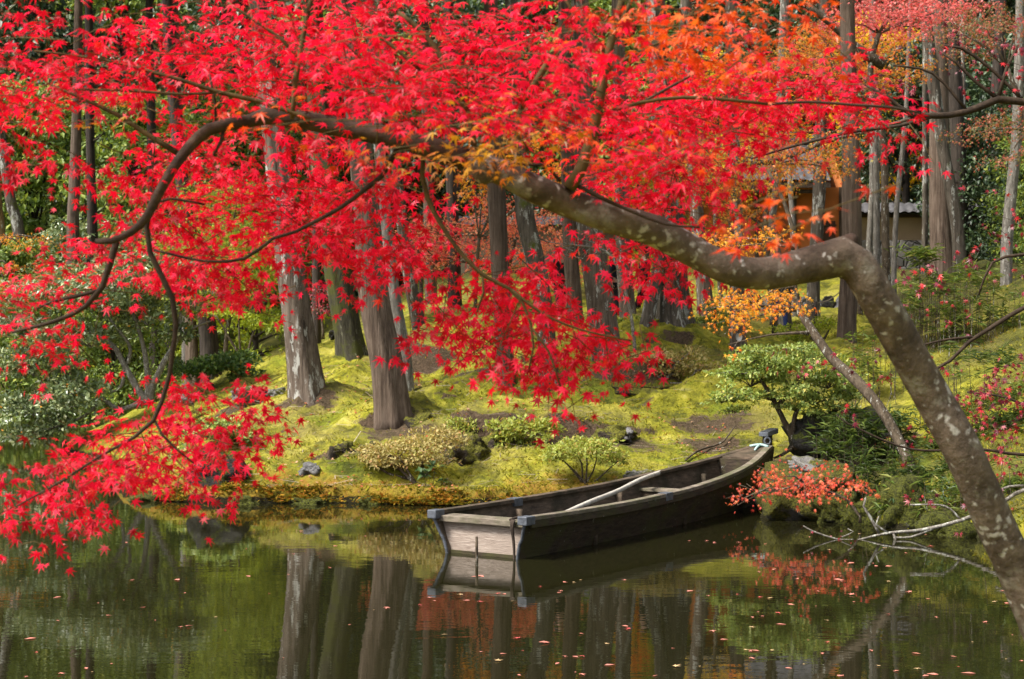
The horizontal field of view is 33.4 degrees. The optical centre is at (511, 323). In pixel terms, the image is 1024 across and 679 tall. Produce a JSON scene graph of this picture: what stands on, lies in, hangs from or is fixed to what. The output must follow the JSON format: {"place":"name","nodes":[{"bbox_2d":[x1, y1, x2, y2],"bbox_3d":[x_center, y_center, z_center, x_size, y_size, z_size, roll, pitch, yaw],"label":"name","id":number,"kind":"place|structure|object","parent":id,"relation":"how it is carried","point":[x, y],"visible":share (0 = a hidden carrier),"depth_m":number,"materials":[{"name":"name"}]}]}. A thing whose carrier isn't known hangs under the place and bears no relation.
{"place":"outdoors","nodes":[
{"label":"outdoors","id":0,"kind":"place"},
{"bbox_2d":[0,405,1023,678],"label":"water","id":1,"kind":"structure","parent":0,"point":[260,591],"depth_m":16.04,"materials":[{"name":"green liquid"}]},
{"bbox_2d":[427,428,777,559],"bbox_3d":[1.769,2.165,22.285,1.426,1.210,7.864,0,0,34],"label":"rowing boat","id":2,"kind":"object","parent":1,"relation":"on","point":[522,527],"visible":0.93,"depth_m":20.98,"materials":[{"name":"brown wood"}]},
{"bbox_2d":[801,484,1023,542],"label":"dead branch","id":3,"kind":"object","parent":1,"relation":"in","point":[959,519],"visible":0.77,"depth_m":20.59,"materials":[{"name":"grey wood"}]},
{"bbox_2d":[1,0,1023,537],"bbox_3d":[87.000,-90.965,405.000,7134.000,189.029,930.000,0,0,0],"label":"ground","id":4,"kind":"structure","parent":0,"point":[701,424],"depth_m":28.06,"materials":[{"name":"green plant"}]},
{"bbox_2d":[0,108,29,404],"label":"cedar tree","id":5,"kind":"object","parent":4,"relation":"on","point":[15,216],"visible":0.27,"depth_m":51.79,"materials":[{"name":"grey plant"}]},
{"bbox_2d":[0,75,49,329],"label":"evergreen tree","id":6,"kind":"object","parent":4,"relation":"on","point":[22,208],"visible":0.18,"depth_m":63.51,"materials":[{"name":"green plant"}]},
{"bbox_2d":[0,237,82,415],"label":"evergreen tree","id":7,"kind":"object","parent":4,"relation":"on","point":[23,257],"visible":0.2,"depth_m":49.46,"materials":[{"name":"green plant"}]},
{"bbox_2d":[0,76,124,273],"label":"evergreen tree","id":8,"kind":"object","parent":4,"relation":"on","point":[46,180],"visible":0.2,"depth_m":65.12,"materials":[{"name":"green plant"}]},
{"bbox_2d":[7,212,117,382],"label":"bushy tree","id":9,"kind":"object","parent":4,"relation":"on","point":[54,233],"visible":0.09,"depth_m":57.31,"materials":[{"name":"green plant"}]},
{"bbox_2d":[0,266,142,419],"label":"evergreen tree","id":10,"kind":"object","parent":4,"relation":"on","point":[21,380],"visible":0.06,"depth_m":47.28,"materials":[{"name":"green plant"}]},
{"bbox_2d":[0,0,143,217],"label":"evergreen tree","id":11,"kind":"object","parent":4,"relation":"on","point":[31,17],"visible":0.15,"depth_m":81.31,"materials":[{"name":"green plant"}]},
{"bbox_2d":[66,0,82,373],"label":"cedar tree","id":12,"kind":"object","parent":4,"relation":"on","point":[75,149],"visible":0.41,"depth_m":55.94,"materials":[{"name":"brown plant"}]},
{"bbox_2d":[2,50,175,262],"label":"evergreen tree","id":13,"kind":"object","parent":4,"relation":"on","point":[97,67],"visible":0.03,"depth_m":71.10,"materials":[{"name":"green plant"}]},
{"bbox_2d":[85,0,106,354],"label":"cedar tree","id":14,"kind":"object","parent":4,"relation":"on","point":[92,228],"visible":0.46,"depth_m":56.86,"materials":[{"name":"brown plant"}]},
{"bbox_2d":[2,0,211,148],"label":"evergreen tree","id":15,"kind":"object","parent":4,"relation":"on","point":[132,4],"visible":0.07,"depth_m":86.88,"materials":[{"name":"green plant"}]},
{"bbox_2d":[0,243,217,446],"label":"camellia","id":16,"kind":"object","parent":4,"relation":"on","point":[122,301],"visible":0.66,"depth_m":33.82,"materials":[{"name":"green plant"}]},
{"bbox_2d":[43,266,184,421],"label":"evergreen tree","id":17,"kind":"object","parent":4,"relation":"on","point":[113,364],"visible":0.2,"depth_m":46.63,"materials":[{"name":"green plant"}]},
{"bbox_2d":[49,86,228,355],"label":"evergreen tree","id":18,"kind":"object","parent":4,"relation":"on","point":[118,129],"visible":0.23,"depth_m":60.87,"materials":[{"name":"green plant"}]},
{"bbox_2d":[146,0,160,396],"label":"cedar tree","id":19,"kind":"object","parent":4,"relation":"on","point":[151,116],"visible":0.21,"depth_m":53.98,"materials":[{"name":"brown plant"}]},
{"bbox_2d":[64,13,260,236],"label":"evergreen tree","id":20,"kind":"object","parent":4,"relation":"on","point":[189,27],"visible":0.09,"depth_m":73.23,"materials":[{"name":"green plant"}]},
{"bbox_2d":[162,0,221,382],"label":"cedar tree","id":21,"kind":"object","parent":4,"relation":"on","point":[208,342],"visible":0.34,"depth_m":39.88,"materials":[{"name":"brown plant"}]},
{"bbox_2d":[165,413,260,460],"bbox_3d":[-4.672,1.828,26.986,1.396,0.857,1.337,0,0,41],"label":"shrub","id":22,"kind":"object","parent":4,"relation":"on","point":[225,422],"visible":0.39,"depth_m":26.75,"materials":[{"name":"green plant"}]},
{"bbox_2d":[162,348,270,389],"bbox_3d":[-6.038,0.971,35.030,1.987,0.971,1.866,0,0,42],"label":"shrub","id":23,"kind":"object","parent":4,"relation":"on","point":[213,364],"visible":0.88,"depth_m":34.69,"materials":[{"name":"green plant"}]},
{"bbox_2d":[186,449,249,487],"bbox_3d":[-4.373,2.312,25.439,0.975,0.907,1.082,0,0,0],"label":"boulder","id":24,"kind":"object","parent":4,"relation":"on","point":[226,476],"visible":0.21,"depth_m":25.06,"materials":[{"name":"grey stone"}]},
{"bbox_2d":[134,175,303,370],"bbox_3d":[-6.762,-1.170,39.038,4.024,4.472,4.932,0,0,0],"label":"maple tree","id":25,"kind":"object","parent":4,"relation":"on","point":[229,320],"visible":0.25,"depth_m":38.72,"materials":[{"name":"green plant"}]},
{"bbox_2d":[118,0,346,209],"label":"evergreen tree","id":26,"kind":"object","parent":4,"relation":"on","point":[196,11],"visible":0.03,"depth_m":82.59,"materials":[{"name":"green plant"}]},
{"bbox_2d":[200,308,267,366],"bbox_3d":[-6.060,0.339,36.980,1.472,1.400,1.041,0,0,-18],"label":"shrub","id":27,"kind":"object","parent":4,"relation":"on","point":[253,324],"visible":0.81,"depth_m":36.92,"materials":[{"name":"green plant"}]},
{"bbox_2d":[146,70,343,342],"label":"evergreen tree","id":28,"kind":"object","parent":4,"relation":"on","point":[239,149],"visible":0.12,"depth_m":59.03,"materials":[{"name":"green plant"}]},
{"bbox_2d":[197,200,331,364],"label":"young tree","id":29,"kind":"object","parent":4,"relation":"on","point":[255,344],"visible":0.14,"depth_m":53.87,"materials":[{"name":"green plant"}]},
{"bbox_2d":[250,0,325,405],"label":"cedar tree","id":30,"kind":"object","parent":4,"relation":"on","point":[306,383],"visible":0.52,"depth_m":29.23,"materials":[{"name":"grey plant"}]},
{"bbox_2d":[217,18,443,311],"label":"evergreen tree","id":31,"kind":"object","parent":4,"relation":"on","point":[303,130],"visible":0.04,"depth_m":63.16,"materials":[{"name":"green plant"}]},
{"bbox_2d":[303,0,368,360],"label":"mossy tree","id":32,"kind":"object","parent":4,"relation":"on","point":[350,344],"visible":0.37,"depth_m":33.79,"materials":[{"name":"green plant"}]},
{"bbox_2d":[126,480,597,505],"bbox_3d":[-1.063,2.428,25.104,9.621,0.453,1.831,0,0,0],"label":"edge moss","id":33,"kind":"object","parent":4,"relation":"on","point":[380,498],"visible":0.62,"depth_m":24.70,"materials":[{"name":"plant"}]},
{"bbox_2d":[335,0,412,429],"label":"cedar tree","id":34,"kind":"object","parent":4,"relation":"on","point":[392,408],"visible":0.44,"depth_m":27.78,"materials":[{"name":"brown plant"}]},
{"bbox_2d":[365,0,413,390],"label":"tree trunk","id":35,"kind":"object","parent":4,"relation":"on","point":[400,326],"visible":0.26,"depth_m":29.52,"materials":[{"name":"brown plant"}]},
{"bbox_2d":[298,30,482,285],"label":"evergreen tree","id":36,"kind":"object","parent":4,"relation":"on","point":[403,167],"visible":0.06,"depth_m":64.81,"materials":[{"name":"green plant"}]},
{"bbox_2d":[378,0,424,329],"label":"leaning tree","id":37,"kind":"object","parent":4,"relation":"on","point":[414,291],"visible":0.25,"depth_m":34.98,"materials":[{"name":"grey plant"}]},
{"bbox_2d":[350,423,470,483],"bbox_3d":[-1.503,1.932,25.349,1.838,0.899,1.314,0,0,0],"label":"azalea","id":38,"kind":"object","parent":4,"relation":"on","point":[372,458],"visible":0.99,"depth_m":25.27,"materials":[{"name":"beige plant"}]},
{"bbox_2d":[420,0,437,303],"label":"cedar tree","id":39,"kind":"object","parent":4,"relation":"on","point":[434,281],"visible":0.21,"depth_m":49.77,"materials":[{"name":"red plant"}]},
{"bbox_2d":[343,0,559,276],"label":"evergreen tree","id":40,"kind":"object","parent":4,"relation":"on","point":[470,7],"visible":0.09,"depth_m":61.52,"materials":[{"name":"green plant"}]},
{"bbox_2d":[444,0,461,307],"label":"cedar tree","id":41,"kind":"object","parent":4,"relation":"on","point":[451,188],"visible":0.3,"depth_m":45.90,"materials":[{"name":"brown plant"}]},
{"bbox_2d":[0,0,917,140],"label":"distant wood","id":42,"kind":"object","parent":4,"relation":"on","point":[287,3],"visible":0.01,"depth_m":97.15,"materials":[{"name":"green plant"}]},
{"bbox_2d":[443,432,489,466],"bbox_3d":[-0.703,1.996,26.272,0.737,0.682,0.996,0,0,0],"label":"rock","id":43,"kind":"object","parent":4,"relation":"on","point":[476,450],"visible":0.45,"depth_m":25.97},
{"bbox_2d":[393,189,583,289],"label":"maple tree","id":44,"kind":"object","parent":4,"relation":"on","point":[514,230],"visible":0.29,"depth_m":44.86,"materials":[{"name":"red plant"}]},
{"bbox_2d":[484,0,515,386],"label":"cedar tree","id":45,"kind":"object","parent":4,"relation":"on","point":[497,216],"visible":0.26,"depth_m":30.87,"materials":[{"name":"grey plant"}]},
{"bbox_2d":[443,129,560,314],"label":"maple tree","id":46,"kind":"object","parent":4,"relation":"on","point":[480,235],"visible":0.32,"depth_m":41.98,"materials":[{"name":"orange plant"}]},
{"bbox_2d":[0,0,1023,639],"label":"japanese maple","id":47,"kind":"object","parent":4,"relation":"on","point":[852,262],"visible":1,"depth_m":5.26,"materials":[{"name":"red plant"}]},
{"bbox_2d":[482,414,567,448],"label":"azalea","id":48,"kind":"object","parent":4,"relation":"on","point":[512,427],"visible":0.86,"depth_m":26.13,"materials":[{"name":"green plant"}]},
{"bbox_2d":[505,0,560,390],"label":"lichen tree","id":49,"kind":"object","parent":4,"relation":"on","point":[526,225],"visible":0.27,"depth_m":30.29,"materials":[{"name":"grey plant"}]},
{"bbox_2d":[226,343,859,486],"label":"twig litter","id":50,"kind":"object","parent":4,"relation":"on","point":[491,456],"visible":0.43,"depth_m":26.70,"materials":[{"name":"brown wood"}]},
{"bbox_2d":[433,0,683,225],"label":"evergreen tree","id":51,"kind":"object","parent":4,"relation":"on","point":[542,11],"visible":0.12,"depth_m":60.48,"materials":[{"name":"green plant"}]},
{"bbox_2d":[558,0,582,320],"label":"cedar tree","id":52,"kind":"object","parent":4,"relation":"on","point":[571,271],"visible":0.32,"depth_m":36.96,"materials":[{"name":"grey plant"}]},
{"bbox_2d":[459,216,685,274],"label":"garden wall","id":53,"kind":"structure","parent":4,"relation":"on","point":[557,220],"depth_m":54.00,"materials":[{"name":"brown paint"}]},
{"bbox_2d":[537,434,630,484],"bbox_3d":[1.060,2.018,25.017,1.397,0.786,1.098,0,0,0],"label":"azalea","id":54,"kind":"object","parent":4,"relation":"on","point":[560,450],"visible":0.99,"depth_m":24.90,"materials":[{"name":"green plant"}]},
{"bbox_2d":[571,0,621,360],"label":"cedar tree","id":55,"kind":"object","parent":4,"relation":"on","point":[597,300],"visible":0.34,"depth_m":30.93,"materials":[{"name":"brown plant"}]},
{"bbox_2d":[503,0,702,225],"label":"evergreen tree","id":56,"kind":"object","parent":4,"relation":"on","point":[595,5],"visible":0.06,"depth_m":59.09,"materials":[{"name":"green plant"}]},
{"bbox_2d":[603,0,636,317],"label":"cedar tree","id":57,"kind":"object","parent":4,"relation":"on","point":[621,50],"visible":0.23,"depth_m":35.97,"materials":[{"name":"brown plant"}]},
{"bbox_2d":[639,0,691,327],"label":"leaning tree","id":58,"kind":"object","parent":4,"relation":"on","point":[648,314],"visible":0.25,"depth_m":34.12,"materials":[{"name":"brown plant"}]},
{"bbox_2d":[646,0,695,327],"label":"lichen tree","id":59,"kind":"object","parent":4,"relation":"on","point":[672,314],"visible":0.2,"depth_m":34.33,"materials":[{"name":"grey plant"}]},
{"bbox_2d":[631,344,721,383],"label":"azalea","id":60,"kind":"object","parent":4,"relation":"on","point":[685,358],"visible":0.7,"depth_m":29.94,"materials":[{"name":"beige plant"}]},
{"bbox_2d":[602,0,773,202],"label":"evergreen tree","id":61,"kind":"object","parent":4,"relation":"on","point":[706,17],"visible":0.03,"depth_m":65.48,"materials":[{"name":"green plant"}]},
{"bbox_2d":[680,0,713,316],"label":"cedar tree","id":62,"kind":"object","parent":4,"relation":"on","point":[700,286],"visible":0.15,"depth_m":39.90,"materials":[{"name":"brown plant"}]},
{"bbox_2d":[725,0,746,353],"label":"cedar tree","id":63,"kind":"object","parent":4,"relation":"on","point":[734,337],"visible":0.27,"depth_m":31.95,"materials":[{"name":"brown plant"}]},
{"bbox_2d":[680,138,841,257],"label":"tea house","id":64,"kind":"structure","parent":4,"relation":"on","point":[833,196],"depth_m":47.00,"materials":[{"name":"orange paint"}]},
{"bbox_2d":[637,117,909,324],"bbox_3d":[4.582,-1.805,30.178,4.851,3.651,4.792,0,0,0],"label":"maple tree","id":65,"kind":"object","parent":4,"relation":"on","point":[767,163],"visible":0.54,"depth_m":29.86,"materials":[{"name":"orange plant"}]},
{"bbox_2d":[768,0,789,324],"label":"lichen tree","id":66,"kind":"object","parent":4,"relation":"on","point":[784,5],"visible":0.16,"depth_m":37.69,"materials":[{"name":"grey plant"}]},
{"bbox_2d":[699,340,875,458],"bbox_3d":[4.101,1.121,25.313,2.526,1.785,1.673,0,0,18],"label":"shrub","id":67,"kind":"object","parent":4,"relation":"on","point":[756,368],"visible":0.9,"depth_m":25.22,"materials":[{"name":"green plant"}]},
{"bbox_2d":[646,1,946,132],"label":"maple tree","id":68,"kind":"object","parent":4,"relation":"on","point":[879,53],"visible":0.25,"depth_m":35.74,"materials":[{"name":"orange plant"}]},
{"bbox_2d":[700,0,896,186],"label":"evergreen tree","id":69,"kind":"object","parent":4,"relation":"on","point":[775,13],"visible":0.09,"depth_m":61.82,"materials":[{"name":"green plant"}]},
{"bbox_2d":[723,448,879,522],"bbox_3d":[3.624,2.143,21.786,1.799,0.824,4.734,0,0,0],"label":"azalea shrub","id":70,"kind":"object","parent":4,"relation":"on","point":[804,483],"visible":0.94,"depth_m":21.69,"materials":[{"name":"red plant"}]},
{"bbox_2d":[767,315,836,341],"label":"shrub","id":71,"kind":"object","parent":4,"relation":"on","point":[826,323],"visible":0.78,"depth_m":33.96,"materials":[{"name":"green plant"}]},
{"bbox_2d":[688,170,917,472],"bbox_3d":[3.477,0.076,24.136,2.888,4.580,4.261,0,0,-17],"label":"maple tree","id":72,"kind":"object","parent":4,"relation":"on","point":[859,383],"visible":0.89,"depth_m":23.92,"materials":[{"name":"orange plant"}]},
{"bbox_2d":[752,458,856,520],"bbox_3d":[3.968,2.353,23.158,1.360,0.997,1.614,0,0,0],"label":"boulder","id":73,"kind":"object","parent":4,"relation":"on","point":[782,507],"visible":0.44,"depth_m":22.58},
{"bbox_2d":[781,410,838,458],"bbox_3d":[4.593,1.671,25.658,0.981,0.760,1.360,0,0,0],"label":"boulder","id":74,"kind":"object","parent":4,"relation":"on","point":[803,448],"visible":0.38,"depth_m":25.22,"materials":[{"name":"grey stone"}]},
{"bbox_2d":[806,0,829,320],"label":"cedar tree","id":75,"kind":"object","parent":4,"relation":"on","point":[817,225],"visible":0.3,"depth_m":37.85,"materials":[{"name":"brown plant"}]},
{"bbox_2d":[806,488,857,522],"bbox_3d":[4.191,2.455,22.672,0.799,0.593,0.932,0,0,0],"label":"boulder","id":76,"kind":"object","parent":4,"relation":"on","point":[829,513],"visible":0.34,"depth_m":22.27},
{"bbox_2d":[750,23,919,314],"bbox_3d":[6.924,-3.221,37.054,3.814,6.491,4.878,0,0,0],"label":"maple tree","id":77,"kind":"object","parent":4,"relation":"on","point":[859,310],"visible":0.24,"depth_m":36.80,"materials":[{"name":"orange plant"}]},
{"bbox_2d":[836,0,861,342],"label":"cedar tree","id":78,"kind":"object","parent":4,"relation":"on","point":[848,301],"visible":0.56,"depth_m":32.78,"materials":[{"name":"brown plant"}]},
{"bbox_2d":[834,490,876,525],"bbox_3d":[4.563,2.561,22.394,0.709,0.730,0.893,0,0,0],"label":"boulder","id":79,"kind":"object","parent":4,"relation":"on","point":[847,514],"visible":0.3,"depth_m":22.14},
{"bbox_2d":[800,399,922,477],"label":"bamboo grass","id":80,"kind":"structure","parent":4,"relation":"on","point":[842,436],"depth_m":23.54,"materials":[{"name":"green plant"}]},
{"bbox_2d":[870,0,879,263],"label":"young tree","id":81,"kind":"object","parent":4,"relation":"on","point":[876,210],"visible":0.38,"depth_m":38.94,"materials":[{"name":"grey plant"}]},
{"bbox_2d":[845,319,912,407],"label":"bamboo grass","id":82,"kind":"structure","parent":4,"relation":"on","point":[863,366],"depth_m":27.49,"materials":[{"name":"green plant"}]},
{"bbox_2d":[751,13,1023,536],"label":"maple tree","id":83,"kind":"object","parent":4,"relation":"on","point":[997,99],"visible":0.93,"depth_m":12.99,"materials":[{"name":"red plant"}]},
{"bbox_2d":[833,443,949,497],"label":"bamboo grass","id":84,"kind":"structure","parent":4,"relation":"on","point":[941,470],"depth_m":22.55,"materials":[{"name":"green plant"}]},
{"bbox_2d":[891,0,911,293],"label":"young tree","id":85,"kind":"object","parent":4,"relation":"on","point":[895,222],"visible":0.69,"depth_m":38.07,"materials":[{"name":"grey plant"}]},
{"bbox_2d":[834,38,973,203],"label":"evergreen tree","id":86,"kind":"object","parent":4,"relation":"on","point":[907,194],"visible":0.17,"depth_m":50.66,"materials":[{"name":"green plant"}]},
{"bbox_2d":[874,474,935,528],"bbox_3d":[5.062,2.441,22.033,0.794,0.992,1.306,0,0,0],"label":"boulder","id":87,"kind":"object","parent":4,"relation":"on","point":[898,489],"visible":0.52,"depth_m":21.74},
{"bbox_2d":[806,0,1004,282],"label":"maple tree","id":88,"kind":"object","parent":4,"relation":"on","point":[922,14],"visible":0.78,"depth_m":33.94,"materials":[{"name":"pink plant"}]},
{"bbox_2d":[865,13,1008,202],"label":"evergreen tree","id":89,"kind":"object","parent":4,"relation":"on","point":[968,86],"visible":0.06,"depth_m":52.30,"materials":[{"name":"green plant"}]},
{"bbox_2d":[929,0,951,279],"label":"cedar tree","id":90,"kind":"object","parent":4,"relation":"on","point":[939,226],"visible":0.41,"depth_m":40.78,"materials":[{"name":"grey plant"}]},
{"bbox_2d":[861,202,1019,269],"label":"garden wall","id":91,"kind":"structure","parent":4,"relation":"on","point":[910,227],"depth_m":47.50,"materials":[{"name":"beige paint"}]},
{"bbox_2d":[920,48,961,274],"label":"young tree","id":92,"kind":"object","parent":4,"relation":"on","point":[924,190],"visible":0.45,"depth_m":42.89,"materials":[{"name":"grey plant"}]},
{"bbox_2d":[919,1,966,275],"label":"leaning tree","id":93,"kind":"object","parent":4,"relation":"on","point":[953,201],"visible":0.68,"depth_m":39.97,"materials":[{"name":"grey plant"}]},
{"bbox_2d":[914,500,977,537],"bbox_3d":[5.521,2.613,21.368,1.042,0.760,1.312,0,0,0],"label":"boulder","id":94,"kind":"object","parent":4,"relation":"on","point":[966,528],"visible":0.36,"depth_m":20.99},
{"bbox_2d":[874,242,1023,353],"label":"bamboo grass","id":95,"kind":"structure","parent":4,"relation":"on","point":[924,254],"depth_m":28.90,"materials":[{"name":"green plant"}]},
{"bbox_2d":[948,0,968,262],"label":"cedar tree","id":96,"kind":"object","parent":4,"relation":"on","point":[955,83],"visible":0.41,"depth_m":44.66,"materials":[{"name":"brown plant"}]},
{"bbox_2d":[906,334,1023,456],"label":"bamboo grass","id":97,"kind":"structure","parent":4,"relation":"on","point":[1009,415],"depth_m":23.12,"materials":[{"name":"green plant"}]},
{"bbox_2d":[909,442,1023,517],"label":"bamboo grass","id":98,"kind":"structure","parent":4,"relation":"on","point":[1012,480],"depth_m":21.28,"materials":[{"name":"green plant"}]},
{"bbox_2d":[912,97,1023,261],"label":"evergreen tree","id":99,"kind":"object","parent":4,"relation":"on","point":[976,192],"visible":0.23,"depth_m":45.02,"materials":[{"name":"green plant"}]},
{"bbox_2d":[918,0,1023,176],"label":"maple tree","id":100,"kind":"object","parent":4,"relation":"on","point":[1000,61],"visible":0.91,"depth_m":30.98,"materials":[{"name":"pink plant"}]},
{"bbox_2d":[919,344,1023,429],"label":"bamboo grass","id":101,"kind":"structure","parent":4,"relation":"on","point":[1015,391],"depth_m":24.14,"materials":[{"name":"green plant"}]},
{"bbox_2d":[957,79,1023,262],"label":"evergreen tree","id":102,"kind":"object","parent":4,"relation":"on","point":[984,140],"visible":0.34,"depth_m":44.10,"materials":[{"name":"green plant"}]},
{"bbox_2d":[965,29,1023,203],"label":"evergreen tree","id":103,"kind":"object","parent":4,"relation":"on","point":[988,74],"visible":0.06,"depth_m":49.31,"materials":[{"name":"green plant"}]},
{"bbox_2d":[972,115,1023,266],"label":"evergreen tree","id":104,"kind":"object","parent":4,"relation":"on","point":[1020,192],"visible":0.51,"depth_m":40.33,"materials":[{"name":"green plant"}]},
{"bbox_2d":[1000,0,1023,285],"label":"lichen tree","id":105,"kind":"object","parent":4,"relation":"on","point":[1006,267],"visible":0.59,"depth_m":33.06,"materials":[{"name":"grey plant"}]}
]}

